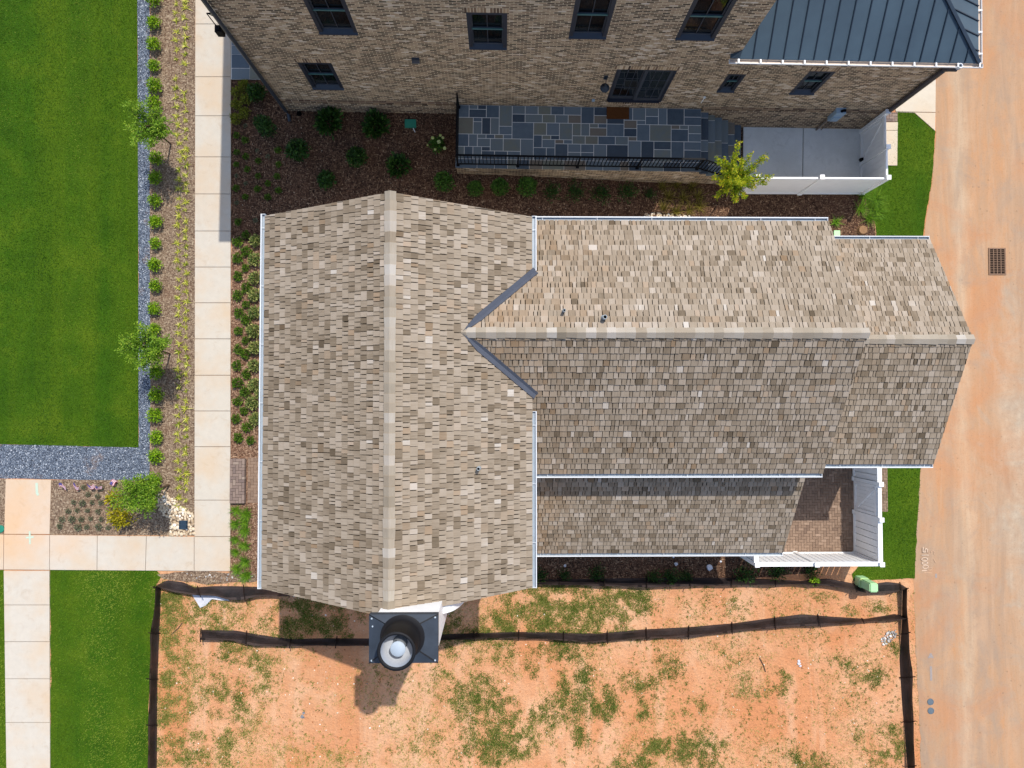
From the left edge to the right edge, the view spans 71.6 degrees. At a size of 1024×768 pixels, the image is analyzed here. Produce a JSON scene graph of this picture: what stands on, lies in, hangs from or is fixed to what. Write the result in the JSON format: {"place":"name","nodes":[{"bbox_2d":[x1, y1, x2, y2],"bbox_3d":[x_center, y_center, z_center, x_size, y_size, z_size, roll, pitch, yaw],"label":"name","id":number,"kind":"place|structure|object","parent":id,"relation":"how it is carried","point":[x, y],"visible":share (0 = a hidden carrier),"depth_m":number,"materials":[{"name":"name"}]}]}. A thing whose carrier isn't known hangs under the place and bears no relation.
{"place":"outdoors","nodes":[
{"label":"outdoors","id":0,"kind":"place"},
{"bbox_2d":[0,570,5,767],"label":"lawn","id":1,"kind":"structure","parent":0,"point":[2,719],"depth_m":24.98,"materials":[{"name":"plant"}]},
{"bbox_2d":[0,0,138,447],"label":"lawn","id":2,"kind":"structure","parent":0,"point":[32,289],"depth_m":25.43,"materials":[{"name":"plant"}]},
{"bbox_2d":[0,0,150,479],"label":"gravel path","id":3,"kind":"structure","parent":0,"point":[62,462],"depth_m":25.25,"materials":[{"name":"grey gravel"}]},
{"bbox_2d":[49,570,160,767],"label":"lawn","id":4,"kind":"structure","parent":0,"point":[87,662],"depth_m":25.04,"materials":[{"name":"plant"}]},
{"bbox_2d":[0,0,230,767],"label":"sidewalk","id":5,"kind":"structure","parent":0,"point":[27,643],"depth_m":25.17,"materials":[{"name":"concrete"}]},
{"bbox_2d":[247,457,257,502],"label":"brick path","id":6,"kind":"structure","parent":0,"point":[252,495],"depth_m":25.27,"materials":[{"name":"brown brick"}]},
{"bbox_2d":[3,39,935,767],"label":"ground","id":7,"kind":"structure","parent":0,"point":[319,723],"depth_m":25.60,"materials":[{"name":"orange soil"}]},
{"bbox_2d":[0,479,5,533],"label":"mulch bed","id":8,"kind":"object","parent":7,"relation":"on","point":[2,500],"visible":1,"depth_m":25.14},
{"bbox_2d":[50,0,194,535],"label":"mulch bed","id":9,"kind":"object","parent":7,"relation":"on","point":[158,523],"visible":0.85,"depth_m":25.40,"materials":[{"name":"brown wood"}]},
{"bbox_2d":[104,488,121,511],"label":"gold shrub","id":10,"kind":"object","parent":9,"relation":"on","point":[108,498],"visible":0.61,"depth_m":24.74,"materials":[{"name":"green plant"}]},
{"bbox_2d":[106,505,139,530],"bbox_3d":[-13.646,4.660,24.765,0.999,0.910,1.010,-43,89,-2],"label":"gold shrub","id":11,"kind":"object","parent":9,"relation":"on","point":[115,518],"visible":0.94,"depth_m":24.68,"materials":[{"name":"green plant"}]},
{"bbox_2d":[105,472,169,518],"bbox_3d":[-12.280,3.583,23.921,1.657,2.764,1.526,15,88,0],"label":"young tree","id":12,"kind":"object","parent":9,"relation":"on","point":[144,491],"visible":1,"depth_m":23.23,"materials":[{"name":"green plant"}]},
{"bbox_2d":[114,321,173,373],"bbox_3d":[-11.944,-1.167,23.872,1.628,3.119,1.613,30,88,0],"label":"young tree","id":13,"kind":"object","parent":9,"relation":"on","point":[153,351],"visible":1,"depth_m":22.96,"materials":[{"name":"green plant"}]},
{"bbox_2d":[120,96,175,149],"bbox_3d":[-11.938,-8.532,24.082,1.561,3.082,1.682,-31,89,-1],"label":"young tree","id":14,"kind":"object","parent":9,"relation":"on","point":[153,127],"visible":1,"depth_m":23.18,"materials":[{"name":"green plant"}]},
{"bbox_2d":[144,94,161,111],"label":"round shrub","id":15,"kind":"object","parent":9,"relation":"on","point":[148,99],"visible":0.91,"depth_m":25.19,"materials":[{"name":"green plant"}]},
{"bbox_2d":[145,59,160,72],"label":"round shrub","id":16,"kind":"object","parent":9,"relation":"on","point":[153,64],"visible":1,"depth_m":25.35,"materials":[{"name":"green plant"}]},
{"bbox_2d":[145,36,161,50],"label":"round shrub","id":17,"kind":"object","parent":9,"relation":"on","point":[155,45],"visible":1,"depth_m":25.31,"materials":[{"name":"green plant"}]},
{"bbox_2d":[145,76,162,93],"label":"round shrub","id":18,"kind":"object","parent":9,"relation":"on","point":[156,84],"visible":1,"depth_m":25.26,"materials":[{"name":"green plant"}]},
{"bbox_2d":[145,407,162,423],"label":"round shrub","id":19,"kind":"object","parent":9,"relation":"on","point":[154,414],"visible":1,"depth_m":24.96,"materials":[{"name":"green plant"}]},
{"bbox_2d":[146,15,161,30],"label":"round shrub","id":20,"kind":"object","parent":9,"relation":"on","point":[153,21],"visible":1,"depth_m":25.34,"materials":[{"name":"green plant"}]},
{"bbox_2d":[146,192,162,208],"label":"round shrub","id":21,"kind":"object","parent":9,"relation":"on","point":[156,200],"visible":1,"depth_m":25.23,"materials":[{"name":"green plant"}]},
{"bbox_2d":[147,301,161,314],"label":"round shrub","id":22,"kind":"object","parent":9,"relation":"on","point":[152,308],"visible":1,"depth_m":25.11,"materials":[{"name":"green plant"}]},
{"bbox_2d":[147,169,162,184],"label":"round shrub","id":23,"kind":"object","parent":9,"relation":"on","point":[154,177],"visible":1,"depth_m":25.23,"materials":[{"name":"green plant"}]},
{"bbox_2d":[146,447,164,464],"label":"round shrub","id":24,"kind":"object","parent":9,"relation":"on","point":[153,456],"visible":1,"depth_m":24.95,"materials":[{"name":"green plant"}]},
{"bbox_2d":[147,257,163,271],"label":"round shrub","id":25,"kind":"object","parent":9,"relation":"on","point":[153,262],"visible":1,"depth_m":25.14,"materials":[{"name":"green plant"}]},
{"bbox_2d":[148,277,162,291],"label":"round shrub","id":26,"kind":"object","parent":9,"relation":"on","point":[153,286],"visible":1,"depth_m":25.11,"materials":[{"name":"green plant"}]},
{"bbox_2d":[147,386,164,403],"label":"round shrub","id":27,"kind":"object","parent":9,"relation":"on","point":[153,394],"visible":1,"depth_m":25.02,"materials":[{"name":"green plant"}]},
{"bbox_2d":[147,364,164,379],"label":"round shrub","id":28,"kind":"object","parent":9,"relation":"on","point":[155,371],"visible":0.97,"depth_m":25.02,"materials":[{"name":"green plant"}]},
{"bbox_2d":[148,150,163,165],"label":"round shrub","id":29,"kind":"object","parent":9,"relation":"on","point":[155,158],"visible":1,"depth_m":25.23,"materials":[{"name":"green plant"}]},
{"bbox_2d":[148,429,163,444],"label":"round shrub","id":30,"kind":"object","parent":9,"relation":"on","point":[155,435],"visible":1,"depth_m":25.00,"materials":[{"name":"green plant"}]},
{"bbox_2d":[148,213,163,228],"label":"round shrub","id":31,"kind":"object","parent":9,"relation":"on","point":[154,220],"visible":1,"depth_m":25.15,"materials":[{"name":"green plant"}]},
{"bbox_2d":[157,489,195,536],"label":"river rocks","id":32,"kind":"object","parent":9,"relation":"on","point":[174,524],"visible":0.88,"depth_m":25.17,"materials":[{"name":"beige stone"}]},
{"bbox_2d":[146,586,160,767],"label":"silt fence","id":33,"kind":"object","parent":7,"relation":"on","point":[153,679],"visible":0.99,"depth_m":24.83,"materials":[{"name":"fabric"}]},
{"bbox_2d":[157,571,255,584],"bbox_3d":[-10.829,6.866,25.166,3.530,0.001,0.484,0,89,-1],"label":"gravel patch","id":34,"kind":"object","parent":7,"relation":"on","point":[188,577],"visible":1,"depth_m":25.16,"materials":[{"name":"brown gravel"}]},
{"bbox_2d":[192,595,228,607],"bbox_3d":[-10.676,7.665,25.103,1.354,0.070,0.494,0,89,-1],"label":"plastic sheet","id":35,"kind":"object","parent":7,"relation":"on","point":[202,600],"visible":0.84,"depth_m":25.10,"materials":[{"name":"white plastic"}]},
{"bbox_2d":[229,240,259,579],"bbox_3d":[-8.815,0.904,25.349,2.559,0.001,12.160,0,89,-1],"label":"mulch bed","id":36,"kind":"object","parent":7,"relation":"on","point":[246,453],"visible":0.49,"depth_m":25.34,"materials":[{"name":"brown wood"}]},
{"bbox_2d":[230,458,245,502],"bbox_3d":[-9.717,3.428,25.189,0.515,0.202,1.579,0,89,-1],"label":"brick step","id":37,"kind":"object","parent":36,"relation":"on","point":[237,490],"visible":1,"depth_m":25.10,"materials":[{"name":"brown brick"}]},
{"bbox_2d":[244,395,258,410],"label":"variegated shrub","id":38,"kind":"object","parent":36,"relation":"on","point":[250,404],"visible":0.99,"depth_m":25.08,"materials":[{"name":"green plant"}]},
{"bbox_2d":[245,322,259,339],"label":"variegated shrub","id":39,"kind":"object","parent":36,"relation":"on","point":[249,329],"visible":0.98,"depth_m":25.14,"materials":[{"name":"green plant"}]},
{"bbox_2d":[246,378,258,391],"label":"variegated shrub","id":40,"kind":"object","parent":36,"relation":"on","point":[250,384],"visible":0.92,"depth_m":25.14,"materials":[{"name":"green plant"}]},
{"bbox_2d":[246,287,259,301],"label":"variegated shrub","id":41,"kind":"object","parent":36,"relation":"on","point":[252,297],"visible":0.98,"depth_m":25.20,"materials":[{"name":"green plant"}]},
{"bbox_2d":[246,305,259,318],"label":"variegated shrub","id":42,"kind":"object","parent":36,"relation":"on","point":[253,309],"visible":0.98,"depth_m":25.20,"materials":[{"name":"green plant"}]},
{"bbox_2d":[247,251,259,265],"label":"variegated shrub","id":43,"kind":"object","parent":36,"relation":"on","point":[254,259],"visible":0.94,"depth_m":25.23,"materials":[{"name":"green plant"}]},
{"bbox_2d":[247,341,259,354],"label":"variegated shrub","id":44,"kind":"object","parent":36,"relation":"on","point":[251,347],"visible":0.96,"depth_m":25.12,"materials":[{"name":"green plant"}]},
{"bbox_2d":[231,39,263,79],"bbox_3d":[-9.498,-11.905,25.669,1.277,0.080,1.823,0,89,-1],"label":"front landing","id":45,"kind":"object","parent":7,"relation":"on","point":[241,69],"visible":0.42,"depth_m":25.61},
{"bbox_2d":[160,596,891,767],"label":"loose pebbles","id":46,"kind":"object","parent":7,"relation":"on","point":[504,685],"visible":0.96,"depth_m":25.29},
{"bbox_2d":[146,577,906,767],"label":"weeds","id":47,"kind":"object","parent":7,"relation":"on","point":[544,601],"visible":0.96,"depth_m":25.32,"materials":[{"name":"green plant"}]},
{"bbox_2d":[153,576,905,600],"bbox_3d":[0.958,7.280,25.454,27.312,1.421,0.706,0,89,-1],"label":"silt fence","id":48,"kind":"object","parent":7,"relation":"on","point":[243,592],"visible":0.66,"depth_m":25.67,"materials":[{"name":"fabric"}]},
{"bbox_2d":[158,582,901,767],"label":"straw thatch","id":49,"kind":"object","parent":7,"relation":"on","point":[401,680],"visible":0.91,"depth_m":25.55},
{"bbox_2d":[231,80,875,241],"bbox_3d":[1.733,-7.533,26.115,23.815,0.800,9.078,0,89,-1],"label":"mulch bed","id":50,"kind":"object","parent":7,"relation":"on","point":[309,189],"visible":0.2,"depth_m":25.66,"materials":[{"name":"brown wood"}]},
{"bbox_2d":[245,81,267,102],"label":"dark shrub","id":51,"kind":"object","parent":50,"relation":"on","point":[255,90],"visible":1,"depth_m":25.21,"materials":[{"name":"green plant"}]},
{"bbox_2d":[252,114,276,137],"bbox_3d":[-8.811,-9.197,25.291,0.997,0.706,0.726,43,88,0],"label":"hedge shrub","id":52,"kind":"object","parent":50,"relation":"on","point":[260,124],"visible":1,"depth_m":25.16,"materials":[{"name":"green plant"}]},
{"bbox_2d":[284,138,310,162],"bbox_3d":[-7.637,-8.324,25.253,0.968,0.801,0.922,-36,89,-2],"label":"dark shrub","id":53,"kind":"object","parent":50,"relation":"on","point":[301,148],"visible":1,"depth_m":25.11,"materials":[{"name":"green plant"}]},
{"bbox_2d":[315,169,336,190],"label":"dark shrub","id":54,"kind":"object","parent":50,"relation":"on","point":[327,179],"visible":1,"depth_m":25.20,"materials":[{"name":"green plant"}]},
{"bbox_2d":[312,106,343,139],"bbox_3d":[-6.553,-9.398,25.283,1.096,0.806,1.178,27,88,0],"label":"spiky shrub","id":55,"kind":"object","parent":50,"relation":"on","point":[327,114],"visible":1,"depth_m":25.22,"materials":[{"name":"green plant"}]},
{"bbox_2d":[345,145,368,167],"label":"dark shrub","id":56,"kind":"object","parent":50,"relation":"on","point":[353,154],"visible":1,"depth_m":25.13,"materials":[{"name":"green plant"}]},
{"bbox_2d":[360,107,390,138],"bbox_3d":[-4.869,-9.263,25.298,1.117,0.814,1.085,-22,89,-1],"label":"spiky shrub","id":57,"kind":"object","parent":50,"relation":"on","point":[378,121],"visible":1,"depth_m":25.25,"materials":[{"name":"green plant"}]},
{"bbox_2d":[385,151,411,178],"bbox_3d":[-4.066,-7.822,25.355,1.061,0.631,1.011,14,88,0],"label":"spiky shrub","id":58,"kind":"object","parent":50,"relation":"on","point":[397,159],"visible":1,"depth_m":25.32,"materials":[{"name":"green plant"}]},
{"bbox_2d":[427,134,445,153],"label":"hydrangea","id":59,"kind":"object","parent":50,"relation":"on","point":[435,142],"visible":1,"depth_m":25.31,"materials":[{"name":"green plant"}]},
{"bbox_2d":[433,171,455,192],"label":"conifer shrub","id":60,"kind":"object","parent":50,"relation":"on","point":[442,180],"visible":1,"depth_m":24.88,"materials":[{"name":"green plant"}]},
{"bbox_2d":[466,180,483,196],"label":"conifer shrub","id":61,"kind":"object","parent":50,"relation":"on","point":[472,186],"visible":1,"depth_m":25.11,"materials":[{"name":"green plant"}]},
{"bbox_2d":[490,177,510,195],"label":"conifer shrub","id":62,"kind":"object","parent":50,"relation":"on","point":[502,182],"visible":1,"depth_m":25.06,"materials":[{"name":"green plant"}]},
{"bbox_2d":[516,176,537,196],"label":"conifer shrub","id":63,"kind":"object","parent":50,"relation":"on","point":[523,181],"visible":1,"depth_m":25.11,"materials":[{"name":"green plant"}]},
{"bbox_2d":[543,180,560,203],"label":"loose shrub","id":64,"kind":"object","parent":50,"relation":"on","point":[549,190],"visible":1,"depth_m":25.75,"materials":[{"name":"green plant"}]},
{"bbox_2d":[565,179,588,202],"bbox_3d":[2.335,-7.006,25.846,0.822,0.404,0.961,17,88,0],"label":"loose shrub","id":65,"kind":"object","parent":50,"relation":"on","point":[577,191],"visible":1,"depth_m":25.82,"materials":[{"name":"green plant"}]},
{"bbox_2d":[588,184,610,205],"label":"loose shrub","id":66,"kind":"object","parent":50,"relation":"on","point":[605,192],"visible":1,"depth_m":25.92,"materials":[{"name":"green plant"}]},
{"bbox_2d":[617,179,639,203],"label":"loose shrub","id":67,"kind":"object","parent":50,"relation":"on","point":[629,190],"visible":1,"depth_m":26.05,"materials":[{"name":"green plant"}]},
{"bbox_2d":[711,140,773,203],"bbox_3d":[7.504,-6.789,24.315,2.075,4.653,1.489,0,89,-1],"label":"yellow tree","id":68,"kind":"object","parent":50,"relation":"on","point":[735,179],"visible":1,"depth_m":23.30,"materials":[{"name":"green plant"}]},
{"bbox_2d":[738,109,890,194],"bbox_3d":[10.826,-8.329,25.678,4.724,1.950,2.474,0,89,-1],"label":"board fence","id":69,"kind":"object","parent":50,"relation":"on","point":[873,159],"visible":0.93,"depth_m":25.60,"materials":[{"name":"white paint"}]},
{"bbox_2d":[859,207,879,228],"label":"grass clump","id":70,"kind":"object","parent":50,"relation":"on","point":[870,217],"visible":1,"depth_m":26.50,"materials":[{"name":"green plant"}]},
{"bbox_2d":[200,614,907,648],"bbox_3d":[1.798,8.885,25.424,25.654,1.420,0.714,0,89,-1],"label":"silt fence","id":71,"kind":"object","parent":7,"relation":"on","point":[245,638],"visible":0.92,"depth_m":25.52,"materials":[{"name":"fabric"}]},
{"bbox_2d":[201,0,982,130],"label":"brick house","id":72,"kind":"structure","parent":7,"relation":"on","point":[841,64],"depth_m":21.17,"materials":[{"name":"brown brick"}]},
{"bbox_2d":[293,59,344,90],"bbox_3d":[-6.149,-9.975,22.872,1.159,2.193,0.165,1,89,-1],"label":"window","id":73,"kind":"structure","parent":72,"relation":"in","point":[320,73],"depth_m":22.87,"materials":[{"name":"black glass"}]},
{"bbox_2d":[303,0,358,35],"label":"window","id":74,"kind":"structure","parent":72,"relation":"in","point":[330,17],"depth_m":19.56,"materials":[{"name":"black glass"}]},
{"bbox_2d":[463,7,508,50],"bbox_3d":[-0.694,-9.984,19.978,1.215,2.287,0.165,1,89,-1],"label":"window","id":75,"kind":"structure","parent":72,"relation":"in","point":[486,27],"depth_m":19.95,"materials":[{"name":"black glass"}]},
{"bbox_2d":[569,0,616,40],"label":"window","id":76,"kind":"structure","parent":72,"relation":"in","point":[591,19],"depth_m":19.50,"materials":[{"name":"black glass"}]},
{"bbox_2d":[605,66,682,104],"bbox_3d":[4.232,-9.849,23.368,2.121,2.772,0.160,1,89,-1],"label":"sliding door","id":77,"kind":"structure","parent":72,"relation":"in","point":[631,84],"depth_m":23.40,"materials":[{"name":"black glass"}]},
{"bbox_2d":[675,0,736,41],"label":"window","id":78,"kind":"structure","parent":72,"relation":"in","point":[704,19],"depth_m":19.47,"materials":[{"name":"black glass"}]},
{"bbox_2d":[716,71,750,92],"bbox_3d":[7.119,-9.811,23.003,0.682,1.610,0.165,1,89,-1],"label":"window","id":79,"kind":"structure","parent":72,"relation":"in","point":[733,79],"depth_m":23.01,"materials":[{"name":"black glass"}]},
{"bbox_2d":[788,68,840,95],"bbox_3d":[9.704,-9.782,22.927,0.934,1.977,0.165,1,89,-1],"label":"window","id":80,"kind":"structure","parent":72,"relation":"in","point":[815,78],"depth_m":22.94,"materials":[{"name":"black glass"}]},
{"bbox_2d":[455,92,740,183],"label":"flagstone terrace","id":81,"kind":"structure","parent":7,"relation":"on","point":[663,145],"depth_m":25.01,"materials":[{"name":"stone"}]},
{"bbox_2d":[607,107,628,118],"bbox_3d":[3.732,-9.569,25.026,0.793,0.019,0.461,1,89,-1],"label":"doormat","id":82,"kind":"object","parent":81,"relation":"on","point":[617,112],"visible":1,"depth_m":25.02,"materials":[{"name":"brown fabric"}]},
{"bbox_2d":[257,190,974,670],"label":"shingled house","id":83,"kind":"structure","parent":7,"relation":"on","point":[459,404],"depth_m":17.83,"materials":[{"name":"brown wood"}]},
{"bbox_2d":[537,477,821,578],"bbox_3d":[5.613,5.087,25.874,12.096,0.736,4.246,0,89,-1],"label":"mulch bed","id":84,"kind":"object","parent":7,"relation":"on","point":[573,566],"visible":0.27,"depth_m":26.01,"materials":[{"name":"brown wood"}]},
{"bbox_2d":[587,562,606,581],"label":"shade shrub","id":85,"kind":"object","parent":84,"relation":"on","point":[596,575],"visible":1,"depth_m":25.57,"materials":[{"name":"green plant"}]},
{"bbox_2d":[660,567,683,589],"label":"shade shrub","id":86,"kind":"object","parent":84,"relation":"on","point":[671,577],"visible":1,"depth_m":25.85,"materials":[{"name":"green plant"}]},
{"bbox_2d":[732,562,759,586],"bbox_3d":[8.566,6.965,26.018,0.996,0.495,0.929,11,88,0],"label":"shade shrub","id":87,"kind":"object","parent":84,"relation":"on","point":[746,573],"visible":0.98,"depth_m":26.01,"materials":[{"name":"green plant"}]},
{"bbox_2d":[765,567,791,581],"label":"shade shrub","id":88,"kind":"object","parent":84,"relation":"on","point":[777,571],"visible":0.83,"depth_m":26.04,"materials":[{"name":"green plant"}]},
{"bbox_2d":[800,566,822,579],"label":"shade shrub","id":89,"kind":"object","parent":84,"relation":"on","point":[814,573],"visible":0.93,"depth_m":26.06,"materials":[{"name":"green plant"}]},
{"bbox_2d":[742,127,859,176],"bbox_3d":[10.930,-8.695,26.645,4.591,0.080,2.036,0,89,-1],"label":"service pad","id":90,"kind":"object","parent":7,"relation":"on","point":[827,152],"visible":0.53,"depth_m":26.60,"materials":[{"name":"concrete"}]},
{"bbox_2d":[854,576,877,591],"bbox_3d":[12.860,7.259,25.784,0.340,1.130,0.360,0,89,-1],"label":"utility pedestal","id":91,"kind":"object","parent":7,"relation":"on","point":[865,583],"visible":1,"depth_m":25.60,"materials":[{"name":"green plastic"}]},
{"bbox_2d":[886,122,897,165],"bbox_3d":[13.863,-9.032,26.713,1.334,0.040,1.650,0,89,-1],"label":"gate pad","id":92,"kind":"object","parent":7,"relation":"on","point":[893,140],"visible":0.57,"depth_m":26.70,"materials":[{"name":"concrete"}]},
{"bbox_2d":[899,588,916,767],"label":"silt fence","id":93,"kind":"object","parent":7,"relation":"on","point":[906,674],"visible":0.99,"depth_m":25.98,"materials":[{"name":"fabric"}]},
{"bbox_2d":[895,80,935,130],"bbox_3d":[14.572,-13.970,26.855,3.201,0.030,8.869,0,89,-1],"label":"driveway apron","id":94,"kind":"object","parent":7,"relation":"on","point":[923,100],"visible":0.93,"depth_m":26.76,"materials":[{"name":"concrete"}]},
{"bbox_2d":[159,595,896,767],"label":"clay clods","id":95,"kind":"object","parent":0,"point":[544,683],"visible":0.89,"depth_m":25.48,"materials":[{"name":"orange soil"}]},
{"bbox_2d":[783,468,852,551],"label":"brick patio","id":96,"kind":"structure","parent":0,"point":[829,503],"depth_m":26.31,"materials":[{"name":"brown brick"}]},
{"bbox_2d":[739,468,884,567],"bbox_3d":[10.545,4.290,25.349,4.474,1.950,4.033,0,89,-1],"label":"board fence","id":97,"kind":"object","parent":96,"relation":"on","point":[868,519],"visible":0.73,"depth_m":25.14,"materials":[{"name":"white paint"}]},
{"bbox_2d":[852,468,887,511],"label":"brick path","id":98,"kind":"structure","parent":0,"point":[885,488],"depth_m":26.37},
{"bbox_2d":[852,112,935,580],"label":"lawn","id":99,"kind":"structure","parent":0,"point":[900,215],"depth_m":26.65,"materials":[{"name":"plant"}]},
{"bbox_2d":[866,188,888,207],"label":"grass clump","id":100,"kind":"object","parent":99,"relation":"on","point":[874,198],"visible":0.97,"depth_m":26.51,"materials":[{"name":"green plant"}]},
{"bbox_2d":[913,0,1023,767],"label":"alley road","id":101,"kind":"structure","parent":0,"point":[969,613],"depth_m":26.48,"materials":[{"name":"beige concrete"}]},
{"bbox_2d":[988,248,1005,274],"bbox_3d":[18.218,-4.604,26.659,0.652,0.030,1.018,0,89,-1],"label":"drain grate","id":102,"kind":"object","parent":101,"relation":"on","point":[996,261],"visible":1,"depth_m":26.66,"materials":[{"name":"metal"}]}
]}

